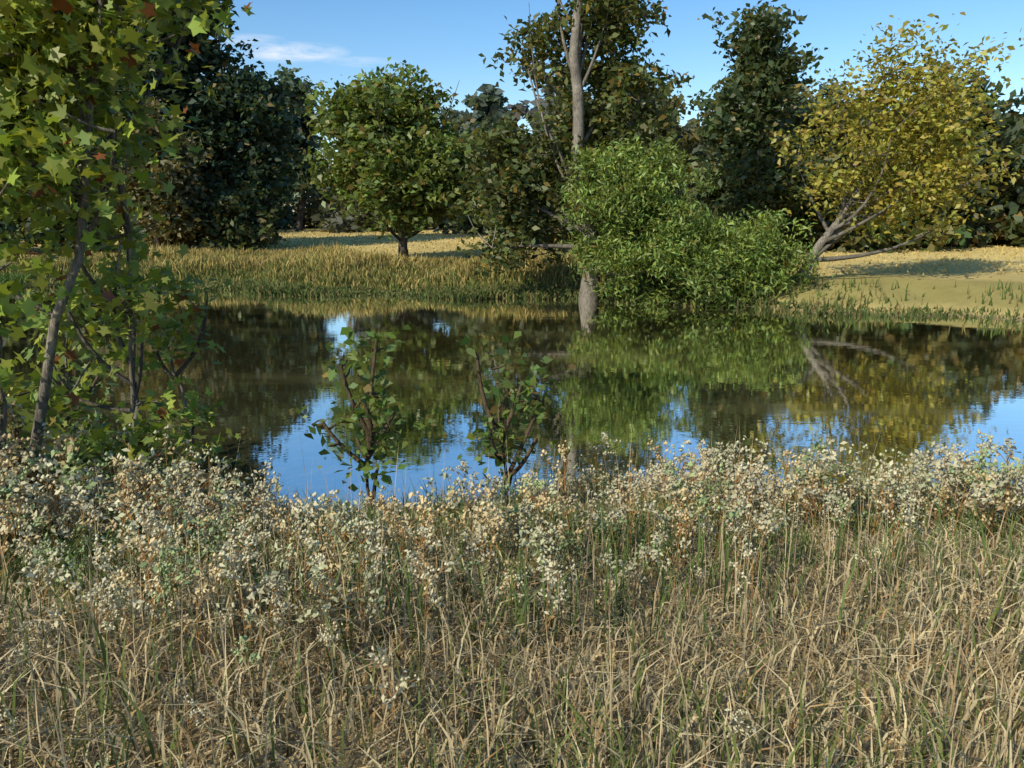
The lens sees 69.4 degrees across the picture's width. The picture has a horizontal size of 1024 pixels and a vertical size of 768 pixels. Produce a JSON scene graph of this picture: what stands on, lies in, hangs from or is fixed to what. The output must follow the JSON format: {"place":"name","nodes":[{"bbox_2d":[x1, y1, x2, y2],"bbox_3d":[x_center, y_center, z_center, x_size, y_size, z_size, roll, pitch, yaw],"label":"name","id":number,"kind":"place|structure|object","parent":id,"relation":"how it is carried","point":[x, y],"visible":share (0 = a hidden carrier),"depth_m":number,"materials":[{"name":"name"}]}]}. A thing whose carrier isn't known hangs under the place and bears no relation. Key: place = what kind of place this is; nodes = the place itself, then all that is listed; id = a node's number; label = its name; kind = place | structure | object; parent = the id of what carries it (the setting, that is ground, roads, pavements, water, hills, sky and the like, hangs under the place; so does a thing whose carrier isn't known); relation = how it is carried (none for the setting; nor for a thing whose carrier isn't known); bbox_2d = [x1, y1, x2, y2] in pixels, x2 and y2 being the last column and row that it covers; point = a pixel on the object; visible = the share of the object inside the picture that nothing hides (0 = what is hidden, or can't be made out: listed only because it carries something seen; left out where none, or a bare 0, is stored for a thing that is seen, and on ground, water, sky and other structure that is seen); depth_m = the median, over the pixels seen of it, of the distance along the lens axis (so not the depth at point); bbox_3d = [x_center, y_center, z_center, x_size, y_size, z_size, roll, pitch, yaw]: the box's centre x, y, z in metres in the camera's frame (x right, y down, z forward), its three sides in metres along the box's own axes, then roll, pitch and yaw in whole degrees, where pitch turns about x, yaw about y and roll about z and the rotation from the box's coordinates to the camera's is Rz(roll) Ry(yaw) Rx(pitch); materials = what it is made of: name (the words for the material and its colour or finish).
{"place":"outdoors","nodes":[
{"label":"outdoors","id":0,"kind":"place"},
{"bbox_2d":[0,286,1023,511],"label":"pond water","id":1,"kind":"structure","parent":0,"point":[777,380],"depth_m":10.76,"materials":[{"name":"blue liquid"}]},
{"bbox_2d":[0,225,1023,767],"bbox_3d":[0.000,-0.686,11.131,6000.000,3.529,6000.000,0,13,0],"label":"ground","id":2,"kind":"structure","parent":0,"point":[944,293],"depth_m":2.70,"materials":[{"name":"beige plant"}]},
{"bbox_2d":[0,205,28,243],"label":"bank shrub","id":3,"kind":"object","parent":2,"relation":"on","point":[11,228],"visible":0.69,"depth_m":30.72,"materials":[{"name":"green plant"}]},
{"bbox_2d":[0,114,88,539],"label":"sapling","id":4,"kind":"object","parent":2,"relation":"on","point":[9,249],"visible":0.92,"depth_m":4.57,"materials":[{"name":"green plant"}]},
{"bbox_2d":[5,192,131,239],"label":"bush","id":5,"kind":"object","parent":2,"relation":"on","point":[19,220],"visible":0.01,"depth_m":44.51,"materials":[{"name":"green plant"}]},
{"bbox_2d":[16,176,122,254],"bbox_3d":[-19.184,-7.432,32.160,4.883,4.481,3.977,-9,16,-34],"label":"bank shrub","id":6,"kind":"object","parent":2,"relation":"on","point":[40,234],"visible":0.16,"depth_m":31.41,"materials":[{"name":"green plant"}]},
{"bbox_2d":[0,125,209,492],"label":"sapling","id":7,"kind":"object","parent":2,"relation":"on","point":[106,228],"visible":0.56,"depth_m":5.55,"materials":[{"name":"green plant"}]},
{"bbox_2d":[0,344,213,496],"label":"shrub","id":8,"kind":"object","parent":2,"relation":"on","point":[56,422],"visible":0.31,"depth_m":6.07,"materials":[{"name":"green plant"}]},
{"bbox_2d":[0,0,255,527],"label":"sapling","id":9,"kind":"object","parent":2,"relation":"on","point":[43,80],"visible":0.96,"depth_m":4.53,"materials":[{"name":"green plant"}]},
{"bbox_2d":[28,230,240,517],"bbox_3d":[-2.769,0.070,5.365,1.359,2.316,1.095,9,16,35],"label":"sapling","id":10,"kind":"object","parent":2,"relation":"on","point":[134,303],"visible":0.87,"depth_m":5.26,"materials":[{"name":"green plant"}]},
{"bbox_2d":[78,95,220,247],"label":"olive tree","id":11,"kind":"object","parent":2,"relation":"on","point":[183,180],"visible":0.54,"depth_m":30.83,"materials":[{"name":"green plant"}]},
{"bbox_2d":[51,0,259,243],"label":"dark tree","id":12,"kind":"object","parent":2,"relation":"on","point":[210,54],"visible":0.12,"depth_m":33.77,"materials":[{"name":"green plant"}]},
{"bbox_2d":[134,179,218,250],"bbox_3d":[-15.317,-7.332,33.902,4.408,4.172,4.336,-8,15,-30],"label":"bank shrub","id":13,"kind":"object","parent":2,"relation":"on","point":[190,240],"visible":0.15,"depth_m":33.31,"materials":[{"name":"green plant"}]},
{"bbox_2d":[115,278,238,486],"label":"sapling","id":14,"kind":"object","parent":2,"relation":"on","point":[192,310],"visible":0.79,"depth_m":5.97,"materials":[{"name":"green plant"}]},
{"bbox_2d":[164,61,306,247],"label":"dark tree","id":15,"kind":"object","parent":2,"relation":"on","point":[251,131],"visible":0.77,"depth_m":34.59,"materials":[{"name":"green plant"}]},
{"bbox_2d":[193,177,286,250],"bbox_3d":[-12.277,-7.202,33.121,3.845,4.092,4.264,0,13,0],"label":"bank shrub","id":16,"kind":"object","parent":2,"relation":"on","point":[235,222],"visible":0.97,"depth_m":32.56,"materials":[{"name":"green plant"}]},
{"bbox_2d":[263,60,326,231],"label":"slim tree","id":17,"kind":"object","parent":2,"relation":"on","point":[303,128],"visible":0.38,"depth_m":56.45,"materials":[{"name":"green plant"}]},
{"bbox_2d":[267,148,339,229],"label":"tree","id":18,"kind":"object","parent":2,"relation":"on","point":[311,208],"visible":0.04,"depth_m":62.42,"materials":[{"name":"green plant"}]},
{"bbox_2d":[310,137,344,205],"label":"tree","id":19,"kind":"object","parent":2,"relation":"on","point":[317,199],"depth_m":96.31,"materials":[{"name":"green plant"}]},
{"bbox_2d":[292,324,433,519],"bbox_3d":[-1.075,0.384,5.251,0.836,1.602,0.802,-11,17,-39],"label":"sapling","id":20,"kind":"object","parent":2,"relation":"on","point":[372,441],"visible":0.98,"depth_m":5.15,"materials":[{"name":"green plant"}]},
{"bbox_2d":[311,194,452,233],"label":"bush","id":21,"kind":"object","parent":2,"relation":"on","point":[333,221],"visible":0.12,"depth_m":55.87,"materials":[{"name":"green plant"}]},
{"bbox_2d":[297,57,496,257],"bbox_3d":[-4.101,-8.184,27.470,7.527,7.351,6.745,5,14,21],"label":"tree","id":22,"kind":"object","parent":2,"relation":"on","point":[398,149],"visible":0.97,"depth_m":26.15,"materials":[{"name":"green plant"}]},
{"bbox_2d":[414,116,482,228],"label":"tree","id":23,"kind":"object","parent":2,"relation":"on","point":[460,128],"visible":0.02,"depth_m":58.33,"materials":[{"name":"green plant"}]},
{"bbox_2d":[433,124,510,234],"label":"tree","id":24,"kind":"object","parent":2,"relation":"on","point":[466,226],"visible":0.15,"depth_m":50.45,"materials":[{"name":"green plant"}]},
{"bbox_2d":[441,84,521,137],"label":"tree","id":25,"kind":"object","parent":2,"relation":"on","point":[491,100],"visible":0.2,"depth_m":84.44,"materials":[{"name":"green plant"}]},
{"bbox_2d":[0,394,1023,767],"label":"wildflowers","id":26,"kind":"object","parent":2,"relation":"on","point":[64,492],"visible":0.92,"depth_m":3.79,"materials":[{"name":"beige plant"}]},
{"bbox_2d":[456,331,576,510],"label":"sapling","id":27,"kind":"object","parent":2,"relation":"on","point":[507,419],"visible":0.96,"depth_m":5.04,"materials":[{"name":"green plant"}]},
{"bbox_2d":[506,76,566,136],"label":"tree","id":28,"kind":"object","parent":2,"relation":"on","point":[522,109],"visible":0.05,"depth_m":80.83,"materials":[{"name":"green plant"}]},
{"bbox_2d":[518,98,593,143],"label":"tree","id":29,"kind":"object","parent":2,"relation":"on","point":[540,123],"visible":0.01,"depth_m":50.18,"materials":[{"name":"green plant"}]},
{"bbox_2d":[445,0,694,300],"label":"tall tree","id":30,"kind":"object","parent":2,"relation":"on","point":[517,179],"visible":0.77,"depth_m":20.20,"materials":[{"name":"green plant"}]},
{"bbox_2d":[478,51,693,243],"bbox_3d":[3.008,-11.460,38.255,11.306,10.922,9.963,-8,15,-31],"label":"tree","id":31,"kind":"object","parent":2,"relation":"on","point":[554,87],"visible":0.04,"depth_m":37.03,"materials":[{"name":"green plant"}]},
{"bbox_2d":[549,75,713,242],"bbox_3d":[6.829,-11.707,40.850,10.547,10.454,8.977,0,13,0],"label":"tree","id":32,"kind":"object","parent":2,"relation":"on","point":[689,142],"visible":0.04,"depth_m":39.27,"materials":[{"name":"green plant"}]},
{"bbox_2d":[668,108,701,199],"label":"tree","id":33,"kind":"object","parent":2,"relation":"on","point":[692,186],"visible":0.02,"depth_m":84.99,"materials":[{"name":"green plant"}]},
{"bbox_2d":[672,118,710,190],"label":"tree","id":34,"kind":"object","parent":2,"relation":"on","point":[686,126],"visible":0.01,"depth_m":93.76,"materials":[{"name":"green plant"}]},
{"bbox_2d":[555,132,834,309],"bbox_3d":[4.960,-4.127,20.306,7.555,5.546,5.434,4,13,15],"label":"willow bush","id":35,"kind":"object","parent":2,"relation":"on","point":[653,238],"visible":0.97,"depth_m":19.46,"materials":[{"name":"green plant"}]},
{"bbox_2d":[676,63,839,237],"bbox_3d":[13.339,-11.248,38.998,9.709,10.737,9.984,-8,15,-31],"label":"tree","id":36,"kind":"object","parent":2,"relation":"on","point":[796,118],"visible":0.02,"depth_m":36.02,"materials":[{"name":"green plant"}]},
{"bbox_2d":[677,0,842,236],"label":"tree","id":37,"kind":"object","parent":2,"relation":"on","point":[744,106],"visible":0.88,"depth_m":29.29,"materials":[{"name":"green plant"}]},
{"bbox_2d":[711,105,973,252],"bbox_3d":[13.934,-8.727,34.229,11.665,8.453,10.570,-3,13,-14],"label":"tree","id":38,"kind":"object","parent":2,"relation":"on","point":[884,242],"visible":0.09,"depth_m":31.96,"materials":[{"name":"green plant"}]},
{"bbox_2d":[787,78,936,246],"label":"tree","id":39,"kind":"object","parent":2,"relation":"on","point":[809,110],"visible":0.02,"depth_m":34.53,"materials":[{"name":"green plant"}]},
{"bbox_2d":[727,101,998,252],"bbox_3d":[15.901,-8.783,34.070,10.636,8.185,10.700,11,17,41],"label":"tree","id":40,"kind":"object","parent":2,"relation":"on","point":[932,246],"visible":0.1,"depth_m":31.93,"materials":[{"name":"green plant"}]},
{"bbox_2d":[755,12,1023,281],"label":"leaning tree","id":41,"kind":"object","parent":2,"relation":"on","point":[907,192],"visible":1,"depth_m":19.54,"materials":[{"name":"yellow plant"}]},
{"bbox_2d":[909,61,956,114],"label":"tree","id":42,"kind":"object","parent":2,"relation":"on","point":[948,66],"depth_m":84.89,"materials":[{"name":"green plant"}]},
{"bbox_2d":[864,100,1023,245],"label":"tree","id":43,"kind":"object","parent":2,"relation":"on","point":[1009,137],"visible":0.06,"depth_m":31.71,"materials":[{"name":"green plant"}]},
{"bbox_2d":[892,69,1023,248],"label":"tree","id":44,"kind":"object","parent":2,"relation":"on","point":[1002,205],"visible":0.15,"depth_m":32.88,"materials":[{"name":"green plant"}]},
{"bbox_2d":[971,117,1023,243],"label":"tree","id":45,"kind":"object","parent":2,"relation":"on","point":[997,215],"visible":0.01,"depth_m":34.24,"materials":[{"name":"green plant"}]},
{"bbox_2d":[972,118,1023,246],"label":"tree","id":46,"kind":"object","parent":2,"relation":"on","point":[999,240],"visible":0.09,"depth_m":33.39,"materials":[{"name":"green plant"}]},
{"bbox_2d":[201,0,1023,211],"label":"sky","id":47,"kind":"structure","parent":0,"point":[327,39],"materials":[{"name":"blue"}]}
]}

